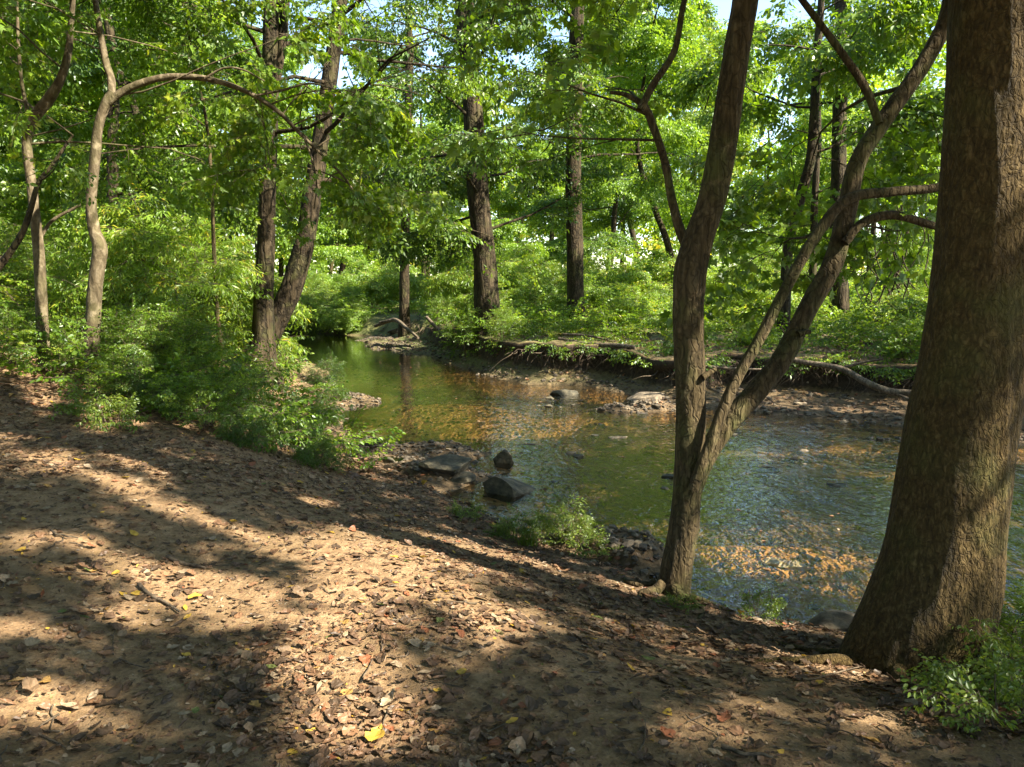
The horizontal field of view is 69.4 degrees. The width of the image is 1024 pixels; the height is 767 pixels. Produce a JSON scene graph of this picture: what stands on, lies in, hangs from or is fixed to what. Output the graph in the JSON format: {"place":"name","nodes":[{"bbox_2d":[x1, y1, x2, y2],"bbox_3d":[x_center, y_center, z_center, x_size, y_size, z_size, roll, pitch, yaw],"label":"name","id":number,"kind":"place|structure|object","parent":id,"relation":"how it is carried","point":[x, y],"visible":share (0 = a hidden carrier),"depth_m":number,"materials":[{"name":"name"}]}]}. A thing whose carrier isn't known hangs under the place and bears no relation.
{"place":"outdoors","nodes":[
{"label":"outdoors","id":0,"kind":"place"},
{"bbox_2d":[8,0,552,392],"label":"leaning tree","id":1,"kind":"object","parent":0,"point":[271,317],"visible":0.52,"depth_m":12.08,"materials":[{"name":"green plant"}]},
{"bbox_2d":[0,292,1023,766],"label":"ground","id":2,"kind":"structure","parent":0,"point":[654,504],"depth_m":4.08,"materials":[{"name":"soil"}]},
{"bbox_2d":[0,296,55,373],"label":"shrub","id":3,"kind":"object","parent":2,"relation":"on","point":[14,316],"visible":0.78,"depth_m":8.81,"materials":[{"name":"green plant"}]},
{"bbox_2d":[0,224,66,294],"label":"shrub","id":4,"kind":"object","parent":2,"relation":"on","point":[27,236],"visible":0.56,"depth_m":14.08,"materials":[{"name":"green plant"}]},
{"bbox_2d":[0,257,84,322],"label":"shrub","id":5,"kind":"object","parent":2,"relation":"on","point":[10,296],"visible":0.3,"depth_m":12.20,"materials":[{"name":"green plant"}]},
{"bbox_2d":[0,181,88,293],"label":"shrub","id":6,"kind":"object","parent":2,"relation":"on","point":[50,246],"visible":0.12,"depth_m":15.89,"materials":[{"name":"green plant"}]},
{"bbox_2d":[0,110,101,270],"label":"bent sapling","id":7,"kind":"object","parent":2,"relation":"on","point":[10,251],"visible":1,"depth_m":7.54,"materials":[{"name":"green plant"}]},
{"bbox_2d":[0,4,106,207],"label":"forest tree","id":8,"kind":"object","parent":2,"relation":"on","point":[66,135],"visible":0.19,"depth_m":17.86,"materials":[{"name":"green plant"}]},
{"bbox_2d":[34,324,84,374],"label":"shrub","id":9,"kind":"object","parent":2,"relation":"on","point":[55,356],"visible":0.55,"depth_m":8.83,"materials":[{"name":"green plant"}]},
{"bbox_2d":[0,20,176,232],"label":"forest tree","id":10,"kind":"object","parent":2,"relation":"on","point":[93,105],"visible":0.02,"depth_m":25.18,"materials":[{"name":"green plant"}]},
{"bbox_2d":[48,381,148,425],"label":"leafy plant","id":11,"kind":"object","parent":2,"relation":"on","point":[71,406],"visible":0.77,"depth_m":6.79,"materials":[{"name":"green plant"}]},
{"bbox_2d":[0,0,207,242],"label":"forest tree","id":12,"kind":"object","parent":2,"relation":"on","point":[97,81],"visible":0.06,"depth_m":20.35,"materials":[{"name":"green plant"}]},
{"bbox_2d":[75,391,151,433],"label":"leafy plant","id":13,"kind":"object","parent":2,"relation":"on","point":[126,412],"visible":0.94,"depth_m":6.63,"materials":[{"name":"green plant"}]},
{"bbox_2d":[82,345,155,398],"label":"shrub","id":14,"kind":"object","parent":2,"relation":"on","point":[100,379],"visible":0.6,"depth_m":7.70,"materials":[{"name":"green plant"}]},
{"bbox_2d":[23,260,221,336],"bbox_3d":[-5.549,-1.087,10.973,2.402,1.474,3.128,1,8,7],"label":"shrub","id":15,"kind":"object","parent":2,"relation":"on","point":[172,274],"visible":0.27,"depth_m":10.39,"materials":[{"name":"green plant"}]},
{"bbox_2d":[79,293,192,381],"bbox_3d":[-4.376,-0.484,8.834,1.318,1.196,1.134,1,8,5],"label":"shrub","id":16,"kind":"object","parent":2,"relation":"on","point":[126,320],"visible":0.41,"depth_m":8.60,"materials":[{"name":"green plant"}]},
{"bbox_2d":[88,343,194,409],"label":"shrub","id":17,"kind":"object","parent":2,"relation":"on","point":[136,382],"visible":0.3,"depth_m":7.67,"materials":[{"name":"green plant"}]},
{"bbox_2d":[61,302,225,374],"bbox_3d":[-4.255,-0.455,8.841,1.623,1.030,2.114,3,8,19],"label":"shrub","id":18,"kind":"object","parent":2,"relation":"on","point":[174,316],"visible":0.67,"depth_m":8.57,"materials":[{"name":"green plant"}]},
{"bbox_2d":[0,0,289,371],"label":"kinked tree","id":19,"kind":"object","parent":2,"relation":"on","point":[28,95],"visible":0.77,"depth_m":8.92,"materials":[{"name":"green plant"}]},
{"bbox_2d":[0,0,293,234],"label":"forest tree","id":20,"kind":"object","parent":2,"relation":"on","point":[54,111],"visible":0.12,"depth_m":17.21,"materials":[{"name":"green plant"}]},
{"bbox_2d":[0,0,306,248],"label":"background tree","id":21,"kind":"object","parent":2,"relation":"on","point":[74,70],"visible":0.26,"depth_m":14.80,"materials":[{"name":"green plant"}]},
{"bbox_2d":[136,367,213,417],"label":"shrub","id":22,"kind":"object","parent":2,"relation":"on","point":[157,385],"visible":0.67,"depth_m":7.06,"materials":[{"name":"green plant"}]},
{"bbox_2d":[34,179,318,386],"bbox_3d":[-5.340,-1.573,12.269,3.621,3.388,4.963,1,8,7],"label":"shrub","id":23,"kind":"object","parent":2,"relation":"on","point":[126,245],"visible":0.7,"depth_m":11.24,"materials":[{"name":"green plant"}]},
{"bbox_2d":[90,0,270,366],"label":"sapling","id":24,"kind":"object","parent":2,"relation":"on","point":[140,73],"visible":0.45,"depth_m":11.15,"materials":[{"name":"green plant"}]},
{"bbox_2d":[125,286,253,376],"bbox_3d":[-4.195,-0.571,9.621,1.581,1.387,1.361,-3,8,-20],"label":"shrub","id":25,"kind":"object","parent":2,"relation":"on","point":[224,348],"visible":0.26,"depth_m":9.40,"materials":[{"name":"green plant"}]},
{"bbox_2d":[0,273,405,468],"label":"undergrowth","id":26,"kind":"object","parent":2,"relation":"on","point":[319,410],"visible":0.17,"depth_m":8.35,"materials":[{"name":"green plant"}]},
{"bbox_2d":[163,367,245,433],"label":"shrub","id":27,"kind":"object","parent":2,"relation":"on","point":[202,415],"visible":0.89,"depth_m":7.00,"materials":[{"name":"green plant"}]},
{"bbox_2d":[153,339,262,394],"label":"shrub","id":28,"kind":"object","parent":2,"relation":"on","point":[215,355],"visible":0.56,"depth_m":8.28,"materials":[{"name":"green plant"}]},
{"bbox_2d":[145,206,278,282],"bbox_3d":[-8.699,-2.851,19.063,5.118,3.508,3.733,-2,8,-14],"label":"shrub","id":29,"kind":"object","parent":2,"relation":"on","point":[236,243],"visible":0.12,"depth_m":18.63,"materials":[{"name":"green plant"}]},
{"bbox_2d":[159,1,284,245],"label":"forest tree","id":30,"kind":"object","parent":2,"relation":"on","point":[224,224],"visible":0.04,"depth_m":43.58,"materials":[{"name":"green plant"}]},
{"bbox_2d":[171,356,292,415],"bbox_3d":[-3.220,0.031,8.384,1.154,0.730,1.503,-7,10,-40],"label":"shrub","id":31,"kind":"object","parent":2,"relation":"on","point":[247,381],"visible":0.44,"depth_m":8.18,"materials":[{"name":"green plant"}]},
{"bbox_2d":[0,0,464,385],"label":"arching tree","id":32,"kind":"object","parent":2,"relation":"on","point":[357,198],"visible":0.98,"depth_m":8.34,"materials":[{"name":"green plant"}]},
{"bbox_2d":[169,24,319,254],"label":"forest tree","id":33,"kind":"object","parent":2,"relation":"on","point":[291,66],"visible":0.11,"depth_m":56.51,"materials":[{"name":"green plant"}]},
{"bbox_2d":[209,380,285,451],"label":"shrub","id":34,"kind":"object","parent":2,"relation":"on","point":[230,435],"visible":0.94,"depth_m":6.95,"materials":[{"name":"green plant"}]},
{"bbox_2d":[258,389,330,454],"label":"shrub","id":35,"kind":"object","parent":2,"relation":"on","point":[315,426],"visible":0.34,"depth_m":7.60,"materials":[{"name":"green plant"}]},
{"bbox_2d":[287,418,354,472],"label":"shrub","id":36,"kind":"object","parent":2,"relation":"on","point":[306,454],"visible":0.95,"depth_m":7.10,"materials":[{"name":"green plant"}]},
{"bbox_2d":[275,78,396,274],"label":"forest tree","id":37,"kind":"object","parent":2,"relation":"on","point":[324,253],"visible":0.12,"depth_m":49.05,"materials":[{"name":"green plant"}]},
{"bbox_2d":[309,297,375,334],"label":"shrub","id":38,"kind":"object","parent":2,"relation":"on","point":[326,320],"visible":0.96,"depth_m":29.28,"materials":[{"name":"green plant"}]},
{"bbox_2d":[257,42,427,274],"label":"forest tree","id":39,"kind":"object","parent":2,"relation":"on","point":[342,266],"visible":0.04,"depth_m":59.67,"materials":[{"name":"green plant"}]},
{"bbox_2d":[326,255,397,307],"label":"shrub","id":40,"kind":"object","parent":2,"relation":"on","point":[346,275],"visible":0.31,"depth_m":35.05,"materials":[{"name":"green plant"}]},
{"bbox_2d":[353,253,434,306],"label":"shrub","id":41,"kind":"object","parent":2,"relation":"on","point":[389,288],"visible":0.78,"depth_m":33.14,"materials":[{"name":"green plant"}]},
{"bbox_2d":[289,0,524,336],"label":"background tree","id":42,"kind":"object","parent":2,"relation":"on","point":[404,306],"visible":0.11,"depth_m":25.61,"materials":[{"name":"green plant"}]},
{"bbox_2d":[372,87,494,277],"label":"forest tree","id":43,"kind":"object","parent":2,"relation":"on","point":[434,124],"visible":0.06,"depth_m":49.63,"materials":[{"name":"green plant"}]},
{"bbox_2d":[434,301,496,358],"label":"shrub","id":44,"kind":"object","parent":2,"relation":"on","point":[457,329],"visible":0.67,"depth_m":19.05,"materials":[{"name":"green plant"}]},
{"bbox_2d":[320,0,639,351],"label":"tree","id":45,"kind":"object","parent":2,"relation":"on","point":[475,191],"visible":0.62,"depth_m":18.65,"materials":[{"name":"green plant"}]},
{"bbox_2d":[416,214,551,312],"bbox_3d":[-0.840,-3.975,28.248,4.487,4.804,6.151,4,9,30],"label":"shrub","id":46,"kind":"object","parent":2,"relation":"on","point":[459,279],"visible":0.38,"depth_m":26.90,"materials":[{"name":"green plant"}]},
{"bbox_2d":[454,281,530,311],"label":"shrub","id":47,"kind":"object","parent":2,"relation":"on","point":[521,292],"visible":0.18,"depth_m":25.69,"materials":[{"name":"green plant"}]},
{"bbox_2d":[0,377,1001,766],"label":"twig litter","id":48,"kind":"object","parent":2,"relation":"on","point":[390,619],"visible":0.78,"depth_m":3.23,"materials":[{"name":"brown plant"}]},
{"bbox_2d":[481,306,531,341],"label":"shrub","id":49,"kind":"object","parent":2,"relation":"on","point":[499,326],"visible":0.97,"depth_m":17.46,"materials":[{"name":"green plant"}]},
{"bbox_2d":[483,476,536,503],"bbox_3d":[-0.041,1.066,7.545,0.480,0.308,0.451,5,10,35],"label":"boulder","id":50,"kind":"object","parent":2,"relation":"on","point":[503,488],"visible":0.84,"depth_m":7.39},
{"bbox_2d":[454,239,565,298],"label":"shrub","id":51,"kind":"object","parent":2,"relation":"on","point":[540,268],"visible":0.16,"depth_m":29.86,"materials":[{"name":"green plant"}]},
{"bbox_2d":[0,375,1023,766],"bbox_3d":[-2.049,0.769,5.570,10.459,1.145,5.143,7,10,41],"label":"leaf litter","id":52,"kind":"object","parent":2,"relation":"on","point":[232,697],"visible":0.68,"depth_m":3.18,"materials":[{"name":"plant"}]},
{"bbox_2d":[0,315,1023,495],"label":"leaf litter","id":53,"kind":"object","parent":2,"relation":"on","point":[353,474],"visible":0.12,"depth_m":11.85,"materials":[{"name":"plant"}]},
{"bbox_2d":[469,91,582,262],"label":"forest tree","id":54,"kind":"object","parent":2,"relation":"on","point":[513,204],"visible":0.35,"depth_m":50.38,"materials":[{"name":"green plant"}]},
{"bbox_2d":[189,21,945,280],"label":"distant woodland","id":55,"kind":"object","parent":2,"relation":"on","point":[655,241],"visible":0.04,"depth_m":85.72,"materials":[{"name":"green plant"}]},
{"bbox_2d":[530,255,616,287],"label":"shrub","id":56,"kind":"object","parent":2,"relation":"on","point":[593,264],"visible":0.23,"depth_m":30.43,"materials":[{"name":"green plant"}]},
{"bbox_2d":[538,158,610,263],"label":"forest tree","id":57,"kind":"object","parent":2,"relation":"on","point":[555,244],"visible":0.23,"depth_m":70.28,"materials":[{"name":"green plant"}]},
{"bbox_2d":[535,267,620,311],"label":"shrub","id":58,"kind":"object","parent":2,"relation":"on","point":[594,293],"visible":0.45,"depth_m":23.70,"materials":[{"name":"green plant"}]},
{"bbox_2d":[239,268,927,337],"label":"undergrowth","id":59,"kind":"object","parent":2,"relation":"on","point":[538,315],"visible":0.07,"depth_m":20.24,"materials":[{"name":"green plant"}]},
{"bbox_2d":[429,0,755,328],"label":"tree","id":60,"kind":"object","parent":2,"relation":"on","point":[575,274],"visible":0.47,"depth_m":19.65,"materials":[{"name":"green plant"}]},
{"bbox_2d":[252,0,947,618],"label":"multi stem tree","id":61,"kind":"object","parent":2,"relation":"on","point":[698,448],"visible":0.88,"depth_m":4.70,"materials":[{"name":"brown plant"}]},
{"bbox_2d":[563,245,657,288],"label":"shrub","id":62,"kind":"object","parent":2,"relation":"on","point":[627,267],"visible":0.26,"depth_m":34.36,"materials":[{"name":"green plant"}]},
{"bbox_2d":[511,0,717,269],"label":"forest tree","id":63,"kind":"object","parent":2,"relation":"on","point":[614,219],"visible":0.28,"depth_m":37.95,"materials":[{"name":"green plant"}]},
{"bbox_2d":[334,335,900,574],"bbox_3d":[-2.459,-0.262,17.057,7.164,0.240,24.125,-5,9,-31],"label":"gravel bar","id":64,"kind":"object","parent":2,"relation":"on","point":[631,545],"visible":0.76,"depth_m":8.96,"materials":[{"name":"gravel"}]},
{"bbox_2d":[547,4,690,262],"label":"forest tree","id":65,"kind":"object","parent":2,"relation":"on","point":[632,233],"visible":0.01,"depth_m":56.03,"materials":[{"name":"green plant"}]},
{"bbox_2d":[598,283,670,325],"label":"shrub","id":66,"kind":"object","parent":2,"relation":"on","point":[628,303],"visible":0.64,"depth_m":20.74,"materials":[{"name":"green plant"}]},
{"bbox_2d":[414,389,891,533],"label":"riffle stones","id":67,"kind":"object","parent":2,"relation":"on","point":[664,489],"visible":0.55,"depth_m":8.04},
{"bbox_2d":[566,0,740,278],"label":"forest tree","id":68,"kind":"object","parent":2,"relation":"on","point":[646,36],"visible":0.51,"depth_m":26.72,"materials":[{"name":"green plant"}]},
{"bbox_2d":[320,394,1019,644],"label":"shore gravel","id":69,"kind":"structure","parent":2,"relation":"on","point":[634,557],"depth_m":5.54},
{"bbox_2d":[425,296,921,363],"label":"undergrowth","id":70,"kind":"object","parent":2,"relation":"on","point":[870,336],"visible":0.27,"depth_m":16.13,"materials":[{"name":"green plant"}]},
{"bbox_2d":[615,249,734,305],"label":"shrub","id":71,"kind":"object","parent":2,"relation":"on","point":[657,276],"visible":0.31,"depth_m":28.18,"materials":[{"name":"green plant"}]},
{"bbox_2d":[328,364,1023,622],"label":"creek stones","id":72,"kind":"object","parent":2,"relation":"on","point":[725,565],"visible":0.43,"depth_m":7.21,"materials":[{"name":"stone"}]},
{"bbox_2d":[652,591,705,614],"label":"leafy plant","id":73,"kind":"object","parent":2,"relation":"on","point":[673,600],"visible":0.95,"depth_m":4.48,"materials":[{"name":"green plant"}]},
{"bbox_2d":[447,328,916,379],"bbox_3d":[2.740,-0.646,16.042,16.906,0.531,3.550,8,11,44],"label":"bank overhang","id":74,"kind":"object","parent":2,"relation":"on","point":[658,365],"visible":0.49,"depth_m":14.08,"materials":[{"name":"soil"}]},
{"bbox_2d":[406,322,914,398],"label":"dangling roots","id":75,"kind":"object","parent":74,"relation":"hanging from","point":[731,362],"visible":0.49,"depth_m":13.76,"materials":[{"name":"brown plant"}]},
{"bbox_2d":[434,326,915,385],"bbox_3d":[2.811,-0.639,15.794,16.800,0.758,3.586,8,11,44],"label":"bank greenery","id":76,"kind":"object","parent":74,"relation":"on","point":[718,360],"visible":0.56,"depth_m":13.88,"materials":[{"name":"green plant"}]},
{"bbox_2d":[601,14,780,224],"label":"forest tree","id":77,"kind":"object","parent":2,"relation":"on","point":[721,34],"visible":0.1,"depth_m":59.69,"materials":[{"name":"green plant"}]},
{"bbox_2d":[630,40,763,256],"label":"forest tree","id":78,"kind":"object","parent":2,"relation":"on","point":[742,142],"visible":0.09,"depth_m":48.35,"materials":[{"name":"green plant"}]},
{"bbox_2d":[727,585,787,624],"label":"leafy plant","id":79,"kind":"object","parent":2,"relation":"on","point":[774,608],"visible":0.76,"depth_m":4.63,"materials":[{"name":"green plant"}]},
{"bbox_2d":[718,217,809,290],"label":"shrub","id":80,"kind":"object","parent":2,"relation":"on","point":[774,245],"visible":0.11,"depth_m":35.77,"materials":[{"name":"green plant"}]},
{"bbox_2d":[726,266,826,322],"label":"shrub","id":81,"kind":"object","parent":2,"relation":"on","point":[767,296],"visible":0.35,"depth_m":19.42,"materials":[{"name":"green plant"}]},
{"bbox_2d":[552,398,1021,551],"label":"riffle stones","id":82,"kind":"object","parent":2,"relation":"on","point":[857,548],"visible":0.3,"depth_m":8.38,"materials":[{"name":"stone"}]},
{"bbox_2d":[663,0,945,338],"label":"tree","id":83,"kind":"object","parent":2,"relation":"on","point":[904,22],"visible":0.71,"depth_m":15.32,"materials":[{"name":"green plant"}]},
{"bbox_2d":[686,0,943,316],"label":"tree","id":84,"kind":"object","parent":2,"relation":"on","point":[841,299],"visible":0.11,"depth_m":20.21,"materials":[{"name":"green plant"}]},
{"bbox_2d":[759,96,876,266],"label":"forest tree","id":85,"kind":"object","parent":2,"relation":"on","point":[824,112],"visible":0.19,"depth_m":57.84,"materials":[{"name":"green plant"}]},
{"bbox_2d":[806,609,854,630],"bbox_3d":[1.990,1.512,4.551,0.386,0.208,0.223,0,8,0],"label":"boulder","id":86,"kind":"object","parent":2,"relation":"on","point":[836,619],"visible":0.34,"depth_m":4.52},
{"bbox_2d":[772,353,910,400],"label":"fallen branch","id":87,"kind":"object","parent":2,"relation":"on","point":[901,393],"visible":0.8,"depth_m":12.35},
{"bbox_2d":[750,0,939,315],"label":"tree","id":88,"kind":"object","parent":2,"relation":"on","point":[795,34],"visible":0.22,"depth_m":22.25,"materials":[{"name":"green plant"}]},
{"bbox_2d":[827,292,926,344],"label":"shrub","id":89,"kind":"object","parent":2,"relation":"on","point":[862,313],"visible":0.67,"depth_m":14.83,"materials":[{"name":"green plant"}]},
{"bbox_2d":[744,0,1023,698],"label":"broad tree","id":90,"kind":"object","parent":2,"relation":"on","point":[940,566],"visible":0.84,"depth_m":3.37,"materials":[{"name":"brown plant"}]},
{"bbox_2d":[871,308,924,363],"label":"shrub","id":91,"kind":"object","parent":2,"relation":"on","point":[898,327],"visible":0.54,"depth_m":13.01,"materials":[{"name":"green plant"}]},
{"bbox_2d":[882,313,924,362],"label":"shrub","id":92,"kind":"object","parent":2,"relation":"on","point":[913,347],"visible":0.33,"depth_m":12.42,"materials":[{"name":"green plant"}]},
{"bbox_2d":[877,228,934,289],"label":"shrub","id":93,"kind":"object","parent":2,"relation":"on","point":[916,265],"visible":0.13,"depth_m":27.55,"materials":[{"name":"green plant"}]},
{"bbox_2d":[896,642,1023,741],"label":"leafy plant","id":94,"kind":"object","parent":2,"relation":"on","point":[982,706],"visible":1,"depth_m":2.73,"materials":[{"name":"green plant"}]},
{"bbox_2d":[906,654,1023,707],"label":"leafy plant","id":95,"kind":"object","parent":2,"relation":"on","point":[958,674],"visible":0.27,"depth_m":3.14,"materials":[{"name":"green plant"}]},
{"bbox_2d":[948,584,1023,684],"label":"leafy plant","id":96,"kind":"object","parent":2,"relation":"on","point":[1007,644],"visible":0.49,"depth_m":3.36,"materials":[{"name":"green plant"}]},
{"bbox_2d":[968,641,1023,713],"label":"leafy plant","id":97,"kind":"object","parent":2,"relation":"on","point":[996,669],"visible":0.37,"depth_m":3.03,"materials":[{"name":"green plant"}]},
{"bbox_2d":[183,0,945,275],"label":"sky","id":98,"kind":"structure","parent":0,"point":[724,6],"materials":[{"name":"white"}]},
{"bbox_2d":[529,492,602,548],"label":"leafy plant","id":99,"kind":"object","parent":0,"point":[554,520],"visible":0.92,"depth_m":5.76,"materials":[{"name":"green plant"}]},
{"bbox_2d":[559,522,623,559],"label":"leafy plant","id":100,"kind":"object","parent":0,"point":[600,538],"visible":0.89,"depth_m":5.66,"materials":[{"name":"green plant"}]},
{"bbox_2d":[278,332,1023,608],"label":"creek water","id":101,"kind":"structure","parent":0,"point":[392,371],"depth_m":11.85,"materials":[{"name":"liquid"}]},
{"bbox_2d":[419,454,470,474],"bbox_3d":[-0.694,0.905,7.902,0.531,0.244,0.391,-5,9,-34],"label":"boulder","id":102,"kind":"object","parent":101,"relation":"on","point":[451,464],"visible":0.83,"depth_m":7.83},
{"bbox_2d":[340,336,674,560],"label":"stranded leaves","id":103,"kind":"object","parent":101,"relation":"on","point":[637,554],"visible":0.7,"depth_m":8.06,"materials":[{"name":"brown plant"}]},
{"bbox_2d":[483,502,538,542],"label":"leafy plant","id":104,"kind":"object","parent":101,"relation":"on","point":[506,527],"visible":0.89,"depth_m":5.81,"materials":[{"name":"green plant"}]},
{"bbox_2d":[348,327,1023,441],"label":"shore gravel","id":105,"kind":"structure","parent":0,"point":[795,402],"depth_m":13.02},
{"bbox_2d":[996,578,1023,657],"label":"leafy plant","id":106,"kind":"object","parent":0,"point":[1020,605],"visible":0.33,"depth_m":3.93,"materials":[{"name":"green plant"}]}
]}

